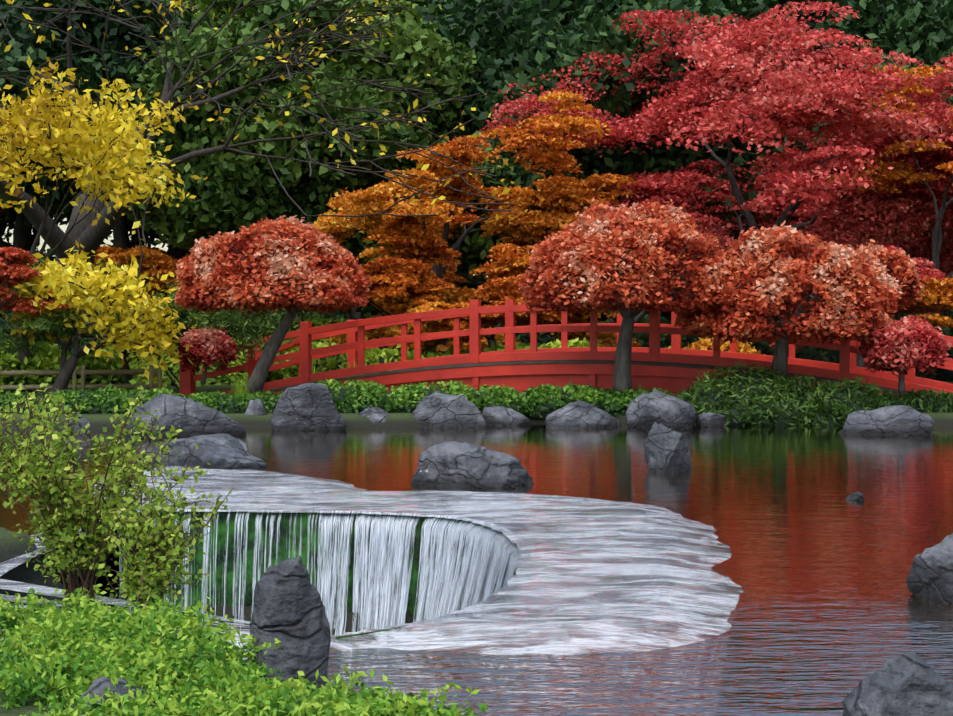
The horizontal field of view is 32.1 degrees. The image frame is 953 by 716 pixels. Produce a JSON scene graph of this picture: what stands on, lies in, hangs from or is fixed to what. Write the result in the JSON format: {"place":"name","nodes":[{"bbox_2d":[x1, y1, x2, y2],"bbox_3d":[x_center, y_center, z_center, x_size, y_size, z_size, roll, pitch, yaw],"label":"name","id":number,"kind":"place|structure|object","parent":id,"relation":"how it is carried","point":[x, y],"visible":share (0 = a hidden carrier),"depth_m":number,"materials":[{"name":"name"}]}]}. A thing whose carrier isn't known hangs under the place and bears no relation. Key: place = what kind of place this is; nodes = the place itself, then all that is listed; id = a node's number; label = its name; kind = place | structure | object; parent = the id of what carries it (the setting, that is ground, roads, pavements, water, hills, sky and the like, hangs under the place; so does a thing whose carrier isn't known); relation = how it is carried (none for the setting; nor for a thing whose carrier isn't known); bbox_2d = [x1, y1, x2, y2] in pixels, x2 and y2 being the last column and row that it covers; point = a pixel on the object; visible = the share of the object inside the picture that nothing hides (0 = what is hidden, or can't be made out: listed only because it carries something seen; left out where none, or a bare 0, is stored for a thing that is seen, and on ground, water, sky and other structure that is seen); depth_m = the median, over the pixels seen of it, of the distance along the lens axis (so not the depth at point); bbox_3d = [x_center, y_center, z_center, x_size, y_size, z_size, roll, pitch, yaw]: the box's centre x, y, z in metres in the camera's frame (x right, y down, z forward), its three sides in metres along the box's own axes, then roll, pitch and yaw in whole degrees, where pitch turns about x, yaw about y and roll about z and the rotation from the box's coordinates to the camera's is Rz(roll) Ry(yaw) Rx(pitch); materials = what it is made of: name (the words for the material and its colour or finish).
{"place":"outdoors","nodes":[
{"label":"outdoors","id":0,"kind":"place"},
{"bbox_2d":[91,461,233,614],"bbox_3d":[-1.385,0.801,7.252,0.465,0.712,0.575,2,3,43],"label":"bush","id":1,"kind":"object","parent":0,"point":[149,577],"depth_m":7.16,"materials":[{"name":"green plant"}]},
{"bbox_2d":[168,242,194,258],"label":"evergreen","id":2,"kind":"object","parent":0,"point":[177,254],"depth_m":51.28,"materials":[{"name":"green plant"}]},
{"bbox_2d":[2,212,517,276],"label":"sky","id":3,"kind":"structure","parent":0,"point":[63,227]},
{"bbox_2d":[174,215,371,392],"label":"maple","id":4,"kind":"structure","parent":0,"point":[341,273],"depth_m":20.61,"materials":[{"name":"red plant"}]},
{"bbox_2d":[0,423,952,715],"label":"pond water","id":5,"kind":"structure","parent":0,"point":[830,611],"depth_m":10.13,"materials":[{"name":"red liquid"}]},
{"bbox_2d":[60,413,91,434],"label":"bank boulder","id":6,"kind":"object","parent":5,"relation":"in","point":[84,423],"visible":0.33,"depth_m":18.10,"materials":[{"name":"grey stone"}]},
{"bbox_2d":[126,394,245,436],"bbox_3d":[-3.213,0.667,18.230,1.233,0.566,0.887,-1,2,-20],"label":"bank boulder","id":7,"kind":"object","parent":5,"relation":"in","point":[189,417],"visible":0.54,"depth_m":17.88,"materials":[{"name":"grey stone"}]},
{"bbox_2d":[247,555,330,691],"bbox_3d":[-0.712,1.024,6.193,0.256,0.580,0.282,2,3,42],"label":"rock","id":8,"kind":"object","parent":5,"relation":"in","point":[289,612],"visible":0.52,"depth_m":6.13,"materials":[{"name":"grey stone"}]},
{"bbox_2d":[625,389,696,427],"bbox_3d":[2.114,0.640,19.257,0.796,0.543,0.688,1,2,30],"label":"bank boulder","id":9,"kind":"object","parent":5,"relation":"in","point":[644,410],"visible":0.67,"depth_m":19.09,"materials":[{"name":"grey stone"}]},
{"bbox_2d":[644,422,691,472],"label":"rock","id":10,"kind":"object","parent":5,"relation":"in","point":[666,449],"visible":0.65,"depth_m":14.27,"materials":[{"name":"grey stone"}]},
{"bbox_2d":[846,492,863,500],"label":"rock","id":11,"kind":"object","parent":5,"relation":"in","point":[856,496],"visible":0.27,"depth_m":12.24,"materials":[{"name":"grey stone"}]},
{"bbox_2d":[839,405,933,434],"bbox_3d":[4.508,0.734,18.276,1.051,0.429,0.642,0,2,-2],"label":"bank boulder","id":12,"kind":"object","parent":5,"relation":"in","point":[898,420],"visible":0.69,"depth_m":18.08,"materials":[{"name":"grey stone"}]},
{"bbox_2d":[841,651,952,715],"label":"boulder","id":13,"kind":"object","parent":5,"relation":"in","point":[912,683],"visible":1,"depth_m":5.58,"materials":[{"name":"grey stone"}]},
{"bbox_2d":[906,533,952,603],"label":"boulder","id":14,"kind":"object","parent":5,"relation":"in","point":[930,576],"visible":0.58,"depth_m":8.21,"materials":[{"name":"grey stone"}]},
{"bbox_2d":[0,259,952,715],"bbox_3d":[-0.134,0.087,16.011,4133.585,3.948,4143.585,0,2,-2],"label":"ground","id":15,"kind":"structure","parent":0,"point":[14,547],"depth_m":11.21,"materials":[{"name":"green plant"}]},
{"bbox_2d":[0,0,69,247],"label":"evergreen","id":16,"kind":"object","parent":15,"relation":"on","point":[9,214],"visible":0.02,"depth_m":40.21,"materials":[{"name":"green plant"}]},
{"bbox_2d":[0,246,70,314],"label":"tree","id":17,"kind":"object","parent":15,"relation":"on","point":[21,272],"depth_m":21.82,"materials":[{"name":"red plant"}]},
{"bbox_2d":[0,198,99,246],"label":"orange maple","id":18,"kind":"object","parent":15,"relation":"on","point":[2,210],"depth_m":39.69,"materials":[{"name":"plant"}]},
{"bbox_2d":[0,292,160,351],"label":"shrub","id":19,"kind":"object","parent":15,"relation":"on","point":[93,332],"depth_m":24.89,"materials":[{"name":"plant"}]},
{"bbox_2d":[0,365,161,390],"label":"bamboo fence","id":20,"kind":"object","parent":15,"relation":"on","point":[82,372],"visible":0.69,"depth_m":23.08,"materials":[{"name":"brown wood"}]},
{"bbox_2d":[0,57,188,366],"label":"yellow tree","id":21,"kind":"object","parent":15,"relation":"on","point":[61,137],"depth_m":22.70,"materials":[{"name":"yellow plant"}]},
{"bbox_2d":[0,0,195,251],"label":"evergreen","id":22,"kind":"object","parent":15,"relation":"on","point":[22,234],"depth_m":39.26,"materials":[{"name":"green plant"}]},
{"bbox_2d":[0,240,200,393],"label":"tree","id":23,"kind":"object","parent":15,"relation":"on","point":[56,277],"depth_m":21.80,"materials":[{"name":"yellow plant"}]},
{"bbox_2d":[0,257,221,392],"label":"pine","id":24,"kind":"object","parent":15,"relation":"on","point":[41,325],"depth_m":22.51,"materials":[{"name":"green plant"}]},
{"bbox_2d":[67,677,156,714],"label":"boulder","id":25,"kind":"object","parent":15,"relation":"on","point":[98,685],"visible":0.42,"depth_m":5.29,"materials":[{"name":"grey stone"}]},
{"bbox_2d":[0,0,236,255],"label":"evergreen","id":26,"kind":"object","parent":15,"relation":"on","point":[90,66],"depth_m":32.12,"materials":[{"name":"plant"}]},
{"bbox_2d":[92,244,222,302],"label":"orange maple","id":27,"kind":"object","parent":15,"relation":"on","point":[161,261],"depth_m":31.56,"materials":[{"name":"orange plant"}]},
{"bbox_2d":[175,326,238,383],"bbox_3d":[-3.669,-0.045,22.509,0.879,0.794,0.849,0,2,-2],"label":"maple shrub","id":28,"kind":"object","parent":15,"relation":"on","point":[215,342],"depth_m":22.30,"materials":[{"name":"red plant"}]},
{"bbox_2d":[142,286,298,365],"bbox_3d":[-3.658,-0.310,23.510,2.468,1.752,2.462,0,2,-2],"label":"shrub","id":29,"kind":"object","parent":15,"relation":"on","point":[223,318],"depth_m":22.95,"materials":[{"name":"green plant"}]},
{"bbox_2d":[33,0,416,239],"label":"tree","id":30,"kind":"object","parent":15,"relation":"on","point":[158,41],"depth_m":31.97,"materials":[{"name":"plant"}]},
{"bbox_2d":[0,584,487,715],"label":"plants","id":31,"kind":"object","parent":15,"relation":"on","point":[132,649],"visible":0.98,"depth_m":5.63,"materials":[{"name":"green plant"}]},
{"bbox_2d":[243,399,266,415],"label":"bank boulder","id":32,"kind":"object","parent":15,"relation":"on","point":[255,406],"visible":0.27,"depth_m":19.27,"materials":[{"name":"grey stone"}]},
{"bbox_2d":[0,0,513,389],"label":"bare cherry","id":33,"kind":"object","parent":15,"relation":"on","point":[86,234],"depth_m":28.32,"materials":[{"name":"brown plant"}]},
{"bbox_2d":[232,280,327,321],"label":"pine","id":34,"kind":"object","parent":15,"relation":"on","point":[304,314],"depth_m":30.64,"materials":[{"name":"green plant"}]},
{"bbox_2d":[270,383,346,430],"bbox_3d":[-1.905,0.601,18.801,0.873,0.655,0.484,0,2,-2],"label":"bank boulder","id":35,"kind":"object","parent":15,"relation":"on","point":[307,407],"visible":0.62,"depth_m":18.62,"materials":[{"name":"grey stone"}]},
{"bbox_2d":[174,0,460,48],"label":"evergreen","id":36,"kind":"object","parent":15,"relation":"on","point":[220,8],"visible":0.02,"depth_m":36.51,"materials":[{"name":"plant"}]},
{"bbox_2d":[119,511,519,638],"bbox_3d":[-0.590,1.606,9.614,2.087,1.000,4.544,-1,2,-24],"label":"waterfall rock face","id":37,"kind":"object","parent":15,"relation":"on","point":[299,543],"visible":0.08,"depth_m":11.27},
{"bbox_2d":[119,509,528,634],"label":"waterfall sheets","id":38,"kind":"object","parent":37,"relation":"on","point":[477,576],"visible":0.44,"depth_m":11.00,"materials":[{"name":"white liquid"}]},
{"bbox_2d":[0,378,675,418],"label":"bank hedge","id":39,"kind":"object","parent":15,"relation":"on","point":[375,391],"depth_m":19.84,"materials":[{"name":"green plant"}]},
{"bbox_2d":[109,0,569,282],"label":"evergreen","id":40,"kind":"object","parent":15,"relation":"on","point":[235,191],"depth_m":31.72,"materials":[{"name":"green plant"}]},
{"bbox_2d":[221,214,461,319],"bbox_3d":[-2.431,-1.052,27.435,4.270,2.761,4.407,0,2,-2],"label":"orange maple","id":41,"kind":"object","parent":15,"relation":"on","point":[397,274],"depth_m":26.44,"materials":[{"name":"orange plant"}]},
{"bbox_2d":[0,315,704,393],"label":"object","id":42,"kind":"object","parent":15,"relation":"on","point":[48,357],"depth_m":25.16,"materials":[{"name":"green plant"}]},
{"bbox_2d":[0,466,742,674],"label":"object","id":43,"kind":"structure","parent":15,"relation":"on","point":[603,576],"depth_m":8.91,"materials":[{"name":"white liquid"}]},
{"bbox_2d":[0,377,210,607],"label":"bush","id":44,"kind":"object","parent":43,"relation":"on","point":[79,480],"depth_m":7.39,"materials":[{"name":"green plant"}]},
{"bbox_2d":[141,433,266,470],"bbox_3d":[-2.333,0.877,14.482,1.229,0.421,0.823,2,3,39],"label":"rock","id":45,"kind":"object","parent":43,"relation":"on","point":[221,451],"visible":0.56,"depth_m":14.15,"materials":[{"name":"grey stone"}]},
{"bbox_2d":[411,441,534,488],"bbox_3d":[-0.013,0.901,13.305,0.852,0.461,0.642,1,3,34],"label":"rock","id":46,"kind":"object","parent":43,"relation":"on","point":[458,464],"visible":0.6,"depth_m":13.19,"materials":[{"name":"grey stone"}]},
{"bbox_2d":[357,407,390,423],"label":"bank boulder","id":47,"kind":"object","parent":15,"relation":"on","point":[375,415],"visible":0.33,"depth_m":19.08,"materials":[{"name":"grey stone"}]},
{"bbox_2d":[412,391,487,427],"bbox_3d":[-0.335,0.655,19.187,0.689,0.519,0.879,-2,3,-42],"label":"bank boulder","id":48,"kind":"object","parent":15,"relation":"on","point":[436,409],"visible":0.65,"depth_m":19.02,"materials":[{"name":"grey stone"}]},
{"bbox_2d":[406,0,512,18],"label":"tree","id":49,"kind":"object","parent":15,"relation":"on","point":[425,3],"depth_m":43.63,"materials":[{"name":"green plant"}]},
{"bbox_2d":[310,89,612,301],"bbox_3d":[-0.232,-2.269,28.766,5.255,4.787,6.291,0,2,-2],"label":"orange maple","id":50,"kind":"object","parent":15,"relation":"on","point":[371,200],"depth_m":27.68,"materials":[{"name":"orange plant"}]},
{"bbox_2d":[383,274,587,349],"bbox_3d":[0.163,-0.455,25.979,3.201,1.749,2.801,0,2,-2],"label":"orange maple","id":51,"kind":"object","parent":15,"relation":"on","point":[501,290],"depth_m":25.15,"materials":[{"name":"orange plant"}]},
{"bbox_2d":[356,173,638,327],"bbox_3d":[0.564,-1.787,31.629,6.656,3.287,6.034,0,2,-2],"label":"orange maple","id":52,"kind":"object","parent":15,"relation":"on","point":[519,198],"depth_m":29.38,"materials":[{"name":"orange plant"}]},
{"bbox_2d":[482,406,531,425],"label":"bank boulder","id":53,"kind":"object","parent":15,"relation":"on","point":[497,416],"visible":0.5,"depth_m":19.38,"materials":[{"name":"grey stone"}]},
{"bbox_2d":[227,358,864,396],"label":"bank grasses","id":54,"kind":"object","parent":15,"relation":"on","point":[242,392],"visible":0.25,"depth_m":20.25,"materials":[{"name":"green plant"}]},
{"bbox_2d":[328,326,764,354],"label":"orange slope shrubs","id":55,"kind":"object","parent":15,"relation":"on","point":[746,347],"depth_m":26.46,"materials":[{"name":"orange plant"}]},
{"bbox_2d":[179,300,952,400],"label":"bridge","id":56,"kind":"structure","parent":15,"relation":"on","point":[655,365],"depth_m":22.31,"materials":[{"name":"paint"}]},
{"bbox_2d":[545,400,621,428],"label":"bank boulder","id":57,"kind":"object","parent":15,"relation":"on","point":[578,414],"visible":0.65,"depth_m":19.04,"materials":[{"name":"grey stone"}]},
{"bbox_2d":[413,0,782,260],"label":"evergreen","id":58,"kind":"object","parent":15,"relation":"on","point":[526,29],"depth_m":35.47,"materials":[{"name":"green plant"}]},
{"bbox_2d":[470,243,749,338],"bbox_3d":[2.360,-0.791,26.441,4.944,2.382,4.039,0,2,-2],"label":"orange maple","id":59,"kind":"object","parent":15,"relation":"on","point":[509,262],"depth_m":26.11,"materials":[{"name":"orange plant"}]},
{"bbox_2d":[415,0,840,69],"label":"evergreen","id":60,"kind":"object","parent":15,"relation":"on","point":[812,24],"depth_m":43.27,"materials":[{"name":"green plant"}]},
{"bbox_2d":[470,0,795,252],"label":"evergreen","id":61,"kind":"object","parent":15,"relation":"on","point":[662,158],"visible":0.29,"depth_m":32.46,"materials":[{"name":"green plant"}]},
{"bbox_2d":[697,412,728,426],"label":"bank boulder","id":62,"kind":"object","parent":15,"relation":"on","point":[704,419],"visible":0.54,"depth_m":19.16,"materials":[{"name":"grey stone"}]},
{"bbox_2d":[479,0,952,286],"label":"maple tree","id":63,"kind":"object","parent":15,"relation":"on","point":[716,89],"depth_m":27.94,"materials":[{"name":"red plant"}]},
{"bbox_2d":[676,360,952,425],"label":"shrub","id":64,"kind":"object","parent":15,"relation":"on","point":[812,403],"depth_m":19.55,"materials":[{"name":"green plant"}]},
{"bbox_2d":[794,0,872,19],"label":"tree","id":65,"kind":"object","parent":15,"relation":"on","point":[819,1],"visible":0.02,"depth_m":43.15,"materials":[{"name":"green plant"}]},
{"bbox_2d":[764,245,949,367],"bbox_3d":[6.007,-0.623,25.346,3.005,2.164,2.935,-1,2,-23],"label":"tree","id":66,"kind":"object","parent":15,"relation":"on","point":[937,274],"depth_m":25.20,"materials":[{"name":"red plant"}]},
{"bbox_2d":[835,239,924,309],"bbox_3d":[5.236,-1.025,21.629,1.223,1.053,1.172,0,2,-2],"label":"maple shrub","id":67,"kind":"object","parent":15,"relation":"on","point":[901,266],"depth_m":21.35,"materials":[{"name":"red plant"}]},
{"bbox_2d":[856,315,951,391],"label":"maple shrub","id":68,"kind":"object","parent":15,"relation":"on","point":[877,351],"depth_m":19.49,"materials":[{"name":"red plant"}]},
{"bbox_2d":[870,0,952,234],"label":"evergreen","id":69,"kind":"object","parent":15,"relation":"on","point":[932,26],"depth_m":34.54,"materials":[{"name":"green plant"}]},
{"bbox_2d":[0,248,952,381],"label":"slope shrubs","id":70,"kind":"object","parent":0,"point":[367,312],"depth_m":28.10,"materials":[{"name":"green plant"}]},
{"bbox_2d":[517,198,750,391],"bbox_3d":[2.004,-0.758,20.746,2.930,2.465,2.632,0,2,-2],"label":"tree","id":71,"kind":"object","parent":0,"point":[594,232],"depth_m":20.04,"materials":[{"name":"red plant"}]},
{"bbox_2d":[673,221,902,376],"bbox_3d":[3.797,-0.609,20.308,2.767,2.086,2.502,0,2,-2],"label":"tree","id":72,"kind":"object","parent":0,"point":[826,261],"depth_m":19.59,"materials":[{"name":"red plant"}]},
{"bbox_2d":[771,0,952,244],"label":"evergreen","id":73,"kind":"object","parent":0,"point":[887,26],"depth_m":33.05,"materials":[{"name":"plant"}]},
{"bbox_2d":[827,65,952,328],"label":"maple","id":74,"kind":"object","parent":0,"point":[942,296],"depth_m":26.94,"materials":[{"name":"plant"}]},
{"label":"plunge pool water","id":75,"kind":"structure","parent":0,"visible":0},
{"bbox_2d":[205,632,249,644],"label":"waterfall","id":76,"kind":"structure","parent":75,"relation":"on","point":[235,638],"depth_m":11.04,"materials":[{"name":"white liquid"}]}
]}

